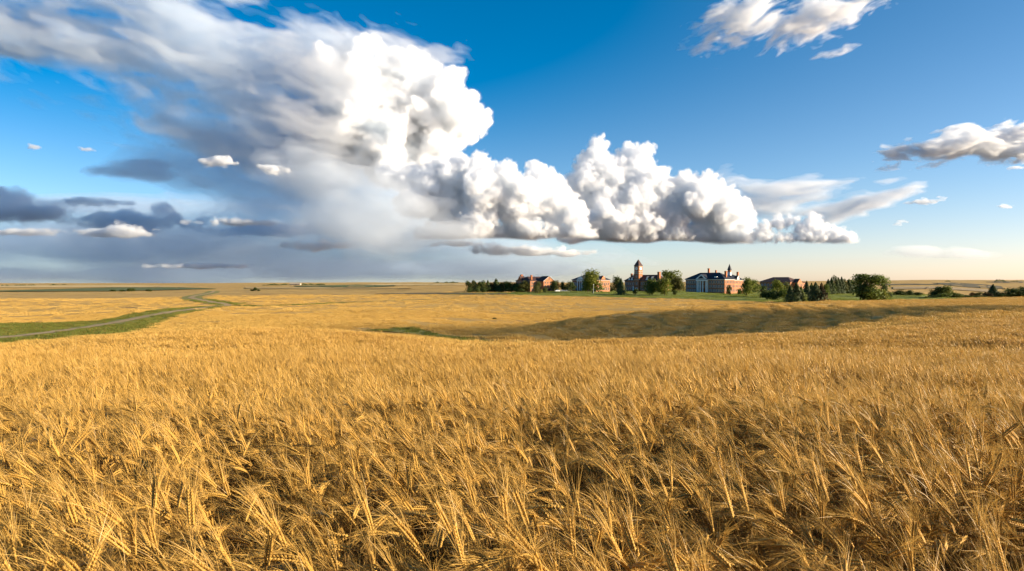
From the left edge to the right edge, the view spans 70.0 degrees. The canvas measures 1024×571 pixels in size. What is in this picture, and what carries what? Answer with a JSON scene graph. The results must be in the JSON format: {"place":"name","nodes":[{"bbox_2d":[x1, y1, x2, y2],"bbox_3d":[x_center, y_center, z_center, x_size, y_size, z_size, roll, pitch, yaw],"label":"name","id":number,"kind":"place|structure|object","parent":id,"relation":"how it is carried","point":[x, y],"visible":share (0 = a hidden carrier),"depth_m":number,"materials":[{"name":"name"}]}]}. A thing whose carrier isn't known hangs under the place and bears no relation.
{"place":"outdoors","nodes":[
{"label":"outdoors","id":0,"kind":"place"},
{"bbox_2d":[0,285,183,286],"bbox_3d":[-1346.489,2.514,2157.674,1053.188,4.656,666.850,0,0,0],"label":"ripe field","id":1,"kind":"structure","parent":0,"point":[90,286],"depth_m":2088.43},
{"bbox_2d":[0,287,215,291],"bbox_3d":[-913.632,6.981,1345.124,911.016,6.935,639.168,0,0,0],"label":"green field","id":2,"kind":"structure","parent":0,"point":[120,288],"depth_m":1262.53,"materials":[{"name":"green plant"}]},
{"bbox_2d":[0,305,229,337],"bbox_3d":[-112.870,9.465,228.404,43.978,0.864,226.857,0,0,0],"label":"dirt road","id":3,"kind":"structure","parent":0,"point":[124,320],"depth_m":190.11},
{"bbox_2d":[182,291,218,304],"bbox_3d":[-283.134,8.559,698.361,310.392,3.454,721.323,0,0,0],"label":"grass verge","id":4,"kind":"object","parent":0,"point":[198,297],"depth_m":623.17,"materials":[{"name":"green plant"}]},
{"bbox_2d":[188,291,231,304],"bbox_3d":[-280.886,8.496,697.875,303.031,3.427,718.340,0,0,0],"label":"dirt road","id":5,"kind":"structure","parent":0,"point":[192,297],"depth_m":389.03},
{"bbox_2d":[0,299,487,342],"bbox_3d":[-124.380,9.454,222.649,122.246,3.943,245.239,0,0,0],"label":"grass verge","id":6,"kind":"object","parent":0,"point":[113,321],"depth_m":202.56,"materials":[{"name":"green plant"}]},
{"bbox_2d":[246,287,410,288],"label":"ripe field","id":7,"kind":"structure","parent":0,"point":[320,288],"depth_m":1083.63,"materials":[{"name":"yellow plant"}]},
{"bbox_2d":[297,284,394,286],"bbox_3d":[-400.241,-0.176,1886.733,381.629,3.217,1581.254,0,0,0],"label":"green field","id":8,"kind":"structure","parent":0,"point":[357,285],"depth_m":1354.19,"materials":[{"name":"green plant"}]},
{"bbox_2d":[237,295,510,305],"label":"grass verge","id":9,"kind":"object","parent":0,"point":[392,300],"depth_m":444.00,"materials":[{"name":"green plant"}]},
{"bbox_2d":[367,284,464,284],"bbox_3d":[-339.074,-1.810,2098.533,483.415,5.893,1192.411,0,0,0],"label":"ripe field","id":10,"kind":"structure","parent":0,"point":[413,284],"depth_m":2095.49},
{"bbox_2d":[378,328,480,340],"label":"grass hollow","id":11,"kind":"object","parent":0,"point":[401,331],"depth_m":134.65,"materials":[{"name":"green plant"}]},
{"bbox_2d":[382,292,506,293],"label":"fallow field","id":12,"kind":"structure","parent":0,"point":[443,293],"depth_m":562.65,"materials":[{"name":"soil"}]},
{"bbox_2d":[0,280,1023,570],"bbox_3d":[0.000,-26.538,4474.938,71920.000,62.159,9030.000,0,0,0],"label":"wheat land","id":13,"kind":"structure","parent":0,"point":[232,290],"depth_m":448.25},
{"bbox_2d":[464,280,472,291],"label":"leafy tree","id":14,"kind":"object","parent":13,"relation":"on","point":[467,283],"visible":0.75,"depth_m":649.16,"materials":[{"name":"green plant"}]},
{"bbox_2d":[488,278,500,291],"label":"conifer tree","id":15,"kind":"object","parent":13,"relation":"on","point":[496,283],"visible":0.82,"depth_m":655.25,"materials":[{"name":"green plant"}]},
{"bbox_2d":[504,281,511,289],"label":"leafy tree","id":16,"kind":"object","parent":13,"relation":"on","point":[508,284],"visible":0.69,"depth_m":650.31,"materials":[{"name":"green plant"}]},
{"bbox_2d":[0,375,1023,570],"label":"standing wheat","id":17,"kind":"object","parent":13,"relation":"on","point":[101,521],"visible":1,"depth_m":3.53,"materials":[{"name":"yellow plant"}]},
{"bbox_2d":[0,341,1023,516],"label":"standing wheat","id":18,"kind":"object","parent":13,"relation":"on","point":[282,373],"visible":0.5,"depth_m":11.03,"materials":[{"name":"yellow plant"}]},
{"bbox_2d":[0,298,1023,346],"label":"standing wheat","id":19,"kind":"object","parent":13,"relation":"on","point":[951,310],"visible":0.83,"depth_m":159.59,"materials":[{"name":"yellow plant"}]},
{"bbox_2d":[0,316,1023,363],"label":"standing wheat","id":20,"kind":"object","parent":13,"relation":"on","point":[999,334],"visible":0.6,"depth_m":33.56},
{"bbox_2d":[0,291,1023,318],"bbox_3d":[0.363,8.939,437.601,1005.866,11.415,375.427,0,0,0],"label":"standing wheat","id":21,"kind":"object","parent":13,"relation":"on","point":[299,297],"visible":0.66,"depth_m":366.99,"materials":[{"name":"yellow plant"}]},
{"bbox_2d":[518,280,530,291],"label":"leafy tree","id":22,"kind":"object","parent":13,"relation":"on","point":[524,286],"visible":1,"depth_m":633.22,"materials":[{"name":"green plant"}]},
{"bbox_2d":[515,275,553,291],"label":"brick dormitory","id":23,"kind":"structure","parent":13,"relation":"on","point":[544,281],"depth_m":635.93,"materials":[{"name":"red brick"}]},
{"bbox_2d":[559,281,563,289],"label":"leafy tree","id":24,"kind":"object","parent":13,"relation":"on","point":[561,285],"visible":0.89,"depth_m":632.19,"materials":[{"name":"green plant"}]},
{"bbox_2d":[782,286,792,301],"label":"conifer tree","id":25,"kind":"object","parent":13,"relation":"on","point":[789,292],"visible":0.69,"depth_m":314.49,"materials":[{"name":"green plant"}]},
{"bbox_2d":[787,282,805,301],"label":"conifer tree","id":26,"kind":"object","parent":13,"relation":"on","point":[796,295],"visible":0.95,"depth_m":299.36,"materials":[{"name":"green plant"}]},
{"bbox_2d":[807,282,827,300],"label":"conifer tree","id":27,"kind":"object","parent":13,"relation":"on","point":[813,292],"visible":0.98,"depth_m":298.55,"materials":[{"name":"green plant"}]},
{"bbox_2d":[814,282,831,300],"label":"conifer tree","id":28,"kind":"object","parent":13,"relation":"on","point":[822,289],"visible":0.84,"depth_m":298.77,"materials":[{"name":"green plant"}]},
{"bbox_2d":[877,288,890,299],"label":"shrub","id":29,"kind":"object","parent":13,"relation":"on","point":[884,294],"visible":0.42,"depth_m":298.58,"materials":[{"name":"green plant"}]},
{"bbox_2d":[933,285,953,295],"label":"leafy tree","id":30,"kind":"object","parent":13,"relation":"on","point":[948,290],"visible":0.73,"depth_m":511.63,"materials":[{"name":"green plant"}]},
{"bbox_2d":[950,293,963,297],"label":"shrub","id":31,"kind":"object","parent":13,"relation":"on","point":[955,295],"visible":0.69,"depth_m":419.03,"materials":[{"name":"green plant"}]},
{"bbox_2d":[961,295,993,297],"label":"shrub","id":32,"kind":"object","parent":13,"relation":"on","point":[975,296],"visible":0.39,"depth_m":418.05,"materials":[{"name":"green plant"}]},
{"bbox_2d":[982,291,993,296],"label":"shrub","id":33,"kind":"object","parent":13,"relation":"on","point":[985,294],"visible":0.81,"depth_m":417.99,"materials":[{"name":"green plant"}]},
{"bbox_2d":[987,284,999,296],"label":"conifer tree","id":34,"kind":"object","parent":13,"relation":"on","point":[993,288],"visible":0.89,"depth_m":418.74,"materials":[{"name":"green plant"}]},
{"bbox_2d":[995,292,1009,296],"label":"shrub","id":35,"kind":"object","parent":13,"relation":"on","point":[1001,295],"visible":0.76,"depth_m":417.06,"materials":[{"name":"green plant"}]},
{"bbox_2d":[1003,287,1023,296],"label":"leafy tree","id":36,"kind":"object","parent":13,"relation":"on","point":[1011,291],"visible":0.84,"depth_m":417.27,"materials":[{"name":"green plant"}]},
{"bbox_2d":[0,0,1023,282],"label":"sky","id":37,"kind":"structure","parent":0,"point":[142,141],"materials":[{"name":"blue"}]},
{"bbox_2d":[445,290,960,301],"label":"campus lawn","id":38,"kind":"structure","parent":0,"point":[683,297],"depth_m":512.14,"materials":[{"name":"green plant"}]},
{"bbox_2d":[534,281,541,292],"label":"leafy tree","id":39,"kind":"object","parent":38,"relation":"on","point":[537,285],"visible":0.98,"depth_m":556.26,"materials":[{"name":"green plant"}]},
{"bbox_2d":[549,279,557,289],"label":"leafy tree","id":40,"kind":"object","parent":38,"relation":"on","point":[553,284],"visible":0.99,"depth_m":615.47,"materials":[{"name":"green plant"}]},
{"bbox_2d":[565,281,574,290],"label":"leafy tree","id":41,"kind":"object","parent":38,"relation":"on","point":[570,286],"visible":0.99,"depth_m":608.40,"materials":[{"name":"green plant"}]},
{"bbox_2d":[581,278,589,291],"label":"leafy tree","id":42,"kind":"object","parent":38,"relation":"on","point":[583,288],"visible":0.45,"depth_m":570.43,"materials":[{"name":"green plant"}]},
{"bbox_2d":[572,275,609,291],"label":"porticoed hall","id":43,"kind":"structure","parent":38,"relation":"on","point":[577,282],"depth_m":625.60,"materials":[{"name":"brick"}]},
{"bbox_2d":[582,268,605,292],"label":"leafy tree","id":44,"kind":"object","parent":38,"relation":"on","point":[589,277],"visible":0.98,"depth_m":561.35,"materials":[{"name":"green plant"}]},
{"bbox_2d":[610,275,619,289],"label":"leafy tree","id":45,"kind":"object","parent":38,"relation":"on","point":[616,280],"visible":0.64,"depth_m":653.18,"materials":[{"name":"green plant"}]},
{"bbox_2d":[613,279,628,294],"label":"conifer tree","id":46,"kind":"object","parent":38,"relation":"on","point":[620,290],"visible":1,"depth_m":524.52,"materials":[{"name":"green plant"}]},
{"bbox_2d":[624,259,668,290],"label":"clock tower hall","id":47,"kind":"structure","parent":38,"relation":"on","point":[637,279],"depth_m":679.35,"materials":[{"name":"red brick"}]},
{"bbox_2d":[641,278,657,294],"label":"leafy tree","id":48,"kind":"object","parent":38,"relation":"on","point":[650,288],"visible":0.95,"depth_m":515.74,"materials":[{"name":"green plant"}]},
{"bbox_2d":[653,276,673,294],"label":"leafy tree","id":49,"kind":"object","parent":38,"relation":"on","point":[664,283],"visible":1,"depth_m":509.95,"materials":[{"name":"green plant"}]},
{"bbox_2d":[661,269,681,290],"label":"leafy tree","id":50,"kind":"object","parent":38,"relation":"on","point":[670,274],"visible":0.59,"depth_m":714.93,"materials":[{"name":"green plant"}]},
{"bbox_2d":[671,276,685,290],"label":"leafy tree","id":51,"kind":"object","parent":38,"relation":"on","point":[679,283],"visible":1,"depth_m":705.80,"materials":[{"name":"green plant"}]},
{"bbox_2d":[685,264,742,293],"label":"porticoed brick hall","id":52,"kind":"structure","parent":38,"relation":"on","point":[709,282],"depth_m":596.69,"materials":[{"name":"brick"}]},
{"bbox_2d":[726,284,731,294],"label":"leafy tree","id":53,"kind":"object","parent":38,"relation":"on","point":[729,288],"visible":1,"depth_m":554.02,"materials":[{"name":"green plant"}]},
{"bbox_2d":[738,277,754,295],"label":"leafy tree","id":54,"kind":"object","parent":38,"relation":"on","point":[747,286],"visible":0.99,"depth_m":481.63,"materials":[{"name":"green plant"}]},
{"bbox_2d":[751,279,760,292],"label":"leafy tree","id":55,"kind":"object","parent":38,"relation":"on","point":[756,285],"visible":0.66,"depth_m":619.46,"materials":[{"name":"green plant"}]},
{"bbox_2d":[758,288,772,299],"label":"shrub","id":56,"kind":"object","parent":38,"relation":"on","point":[764,294],"visible":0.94,"depth_m":430.06,"materials":[{"name":"green plant"}]},
{"bbox_2d":[767,289,779,299],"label":"shrub","id":57,"kind":"object","parent":38,"relation":"on","point":[774,295],"visible":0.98,"depth_m":425.34,"materials":[{"name":"green plant"}]},
{"bbox_2d":[768,279,785,292],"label":"leafy tree","id":58,"kind":"object","parent":38,"relation":"on","point":[778,285],"visible":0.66,"depth_m":460.45,"materials":[{"name":"green plant"}]},
{"bbox_2d":[778,287,786,299],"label":"shrub","id":59,"kind":"object","parent":38,"relation":"on","point":[782,292],"visible":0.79,"depth_m":424.43,"materials":[{"name":"green plant"}]},
{"bbox_2d":[759,277,808,290],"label":"hip roofed hall","id":60,"kind":"structure","parent":38,"relation":"on","point":[783,280],"depth_m":672.42,"materials":[{"name":"brick"}]},
{"bbox_2d":[784,282,792,291],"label":"leafy tree","id":61,"kind":"object","parent":38,"relation":"on","point":[787,285],"visible":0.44,"depth_m":466.43,"materials":[{"name":"green plant"}]},
{"bbox_2d":[798,286,807,300],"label":"conifer tree","id":62,"kind":"object","parent":38,"relation":"on","point":[801,291],"visible":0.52,"depth_m":314.36,"materials":[{"name":"green plant"}]},
{"bbox_2d":[803,281,809,299],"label":"conifer tree","id":63,"kind":"object","parent":38,"relation":"on","point":[806,289],"visible":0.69,"depth_m":325.49,"materials":[{"name":"green plant"}]},
{"bbox_2d":[823,283,829,294],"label":"leafy tree","id":64,"kind":"object","parent":38,"relation":"on","point":[826,289],"visible":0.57,"depth_m":514.36,"materials":[{"name":"green plant"}]},
{"bbox_2d":[825,279,833,293],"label":"conifer tree","id":65,"kind":"object","parent":38,"relation":"on","point":[829,284],"visible":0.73,"depth_m":552.41,"materials":[{"name":"green plant"}]},
{"bbox_2d":[829,277,836,293],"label":"conifer tree","id":66,"kind":"object","parent":38,"relation":"on","point":[834,289],"visible":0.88,"depth_m":554.36,"materials":[{"name":"green plant"}]},
{"bbox_2d":[832,275,840,293],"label":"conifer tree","id":67,"kind":"object","parent":38,"relation":"on","point":[836,281],"visible":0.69,"depth_m":561.43,"materials":[{"name":"green plant"}]},
{"bbox_2d":[836,277,844,293],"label":"conifer tree","id":68,"kind":"object","parent":38,"relation":"on","point":[840,283],"visible":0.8,"depth_m":563.70,"materials":[{"name":"green plant"}]},
{"bbox_2d":[840,276,848,293],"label":"conifer tree","id":69,"kind":"object","parent":38,"relation":"on","point":[843,283],"visible":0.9,"depth_m":564.47,"materials":[{"name":"green plant"}]},
{"bbox_2d":[843,279,849,293],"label":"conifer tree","id":70,"kind":"object","parent":38,"relation":"on","point":[846,283],"visible":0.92,"depth_m":566.23,"materials":[{"name":"green plant"}]},
{"bbox_2d":[846,279,853,292],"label":"conifer tree","id":71,"kind":"object","parent":38,"relation":"on","point":[849,288],"visible":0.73,"depth_m":567.07,"materials":[{"name":"green plant"}]},
{"bbox_2d":[856,281,869,299],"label":"leafy tree","id":72,"kind":"object","parent":38,"relation":"on","point":[862,287],"visible":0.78,"depth_m":299.47,"materials":[{"name":"green plant"}]},
{"bbox_2d":[847,274,890,299],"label":"leafy tree","id":73,"kind":"object","parent":38,"relation":"on","point":[876,280],"visible":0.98,"depth_m":297.60,"materials":[{"name":"green plant"}]},
{"bbox_2d":[892,289,905,294],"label":"shrub","id":74,"kind":"object","parent":38,"relation":"on","point":[900,291],"visible":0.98,"depth_m":546.93,"materials":[{"name":"green plant"}]},
{"bbox_2d":[906,290,914,294],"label":"shrub","id":75,"kind":"object","parent":38,"relation":"on","point":[909,292],"visible":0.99,"depth_m":547.11,"materials":[{"name":"green plant"}]},
{"bbox_2d":[919,295,936,297],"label":"shrub","id":76,"kind":"object","parent":38,"relation":"on","point":[929,296],"visible":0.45,"depth_m":419.80,"materials":[{"name":"green plant"}]},
{"bbox_2d":[927,287,945,296],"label":"leafy tree","id":77,"kind":"object","parent":38,"relation":"on","point":[937,289],"visible":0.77,"depth_m":515.53,"materials":[{"name":"green plant"}]},
{"bbox_2d":[931,293,951,297],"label":"shrub","id":78,"kind":"object","parent":38,"relation":"on","point":[941,295],"visible":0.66,"depth_m":418.59,"materials":[{"name":"green plant"}]},
{"bbox_2d":[872,284,938,284],"bbox_3d":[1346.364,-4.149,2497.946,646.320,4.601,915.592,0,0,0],"label":"fallow field","id":79,"kind":"structure","parent":0,"point":[910,284],"depth_m":2322.97,"materials":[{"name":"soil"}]},
{"bbox_2d":[893,286,988,291],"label":"stubble field","id":80,"kind":"structure","parent":0,"point":[953,288],"depth_m":1312.69,"materials":[{"name":"beige plant"}]},
{"bbox_2d":[935,283,1003,288],"bbox_3d":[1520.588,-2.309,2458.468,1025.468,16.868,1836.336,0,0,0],"label":"fallow field","id":81,"kind":"structure","parent":0,"point":[969,285],"depth_m":2185.14,"materials":[{"name":"soil"}]},
{"bbox_2d":[992,281,1022,282],"bbox_3d":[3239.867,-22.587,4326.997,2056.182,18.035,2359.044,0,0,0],"label":"fallow field","id":82,"kind":"structure","parent":0,"point":[1009,282],"depth_m":3444.09,"materials":[{"name":"soil"}]}
]}

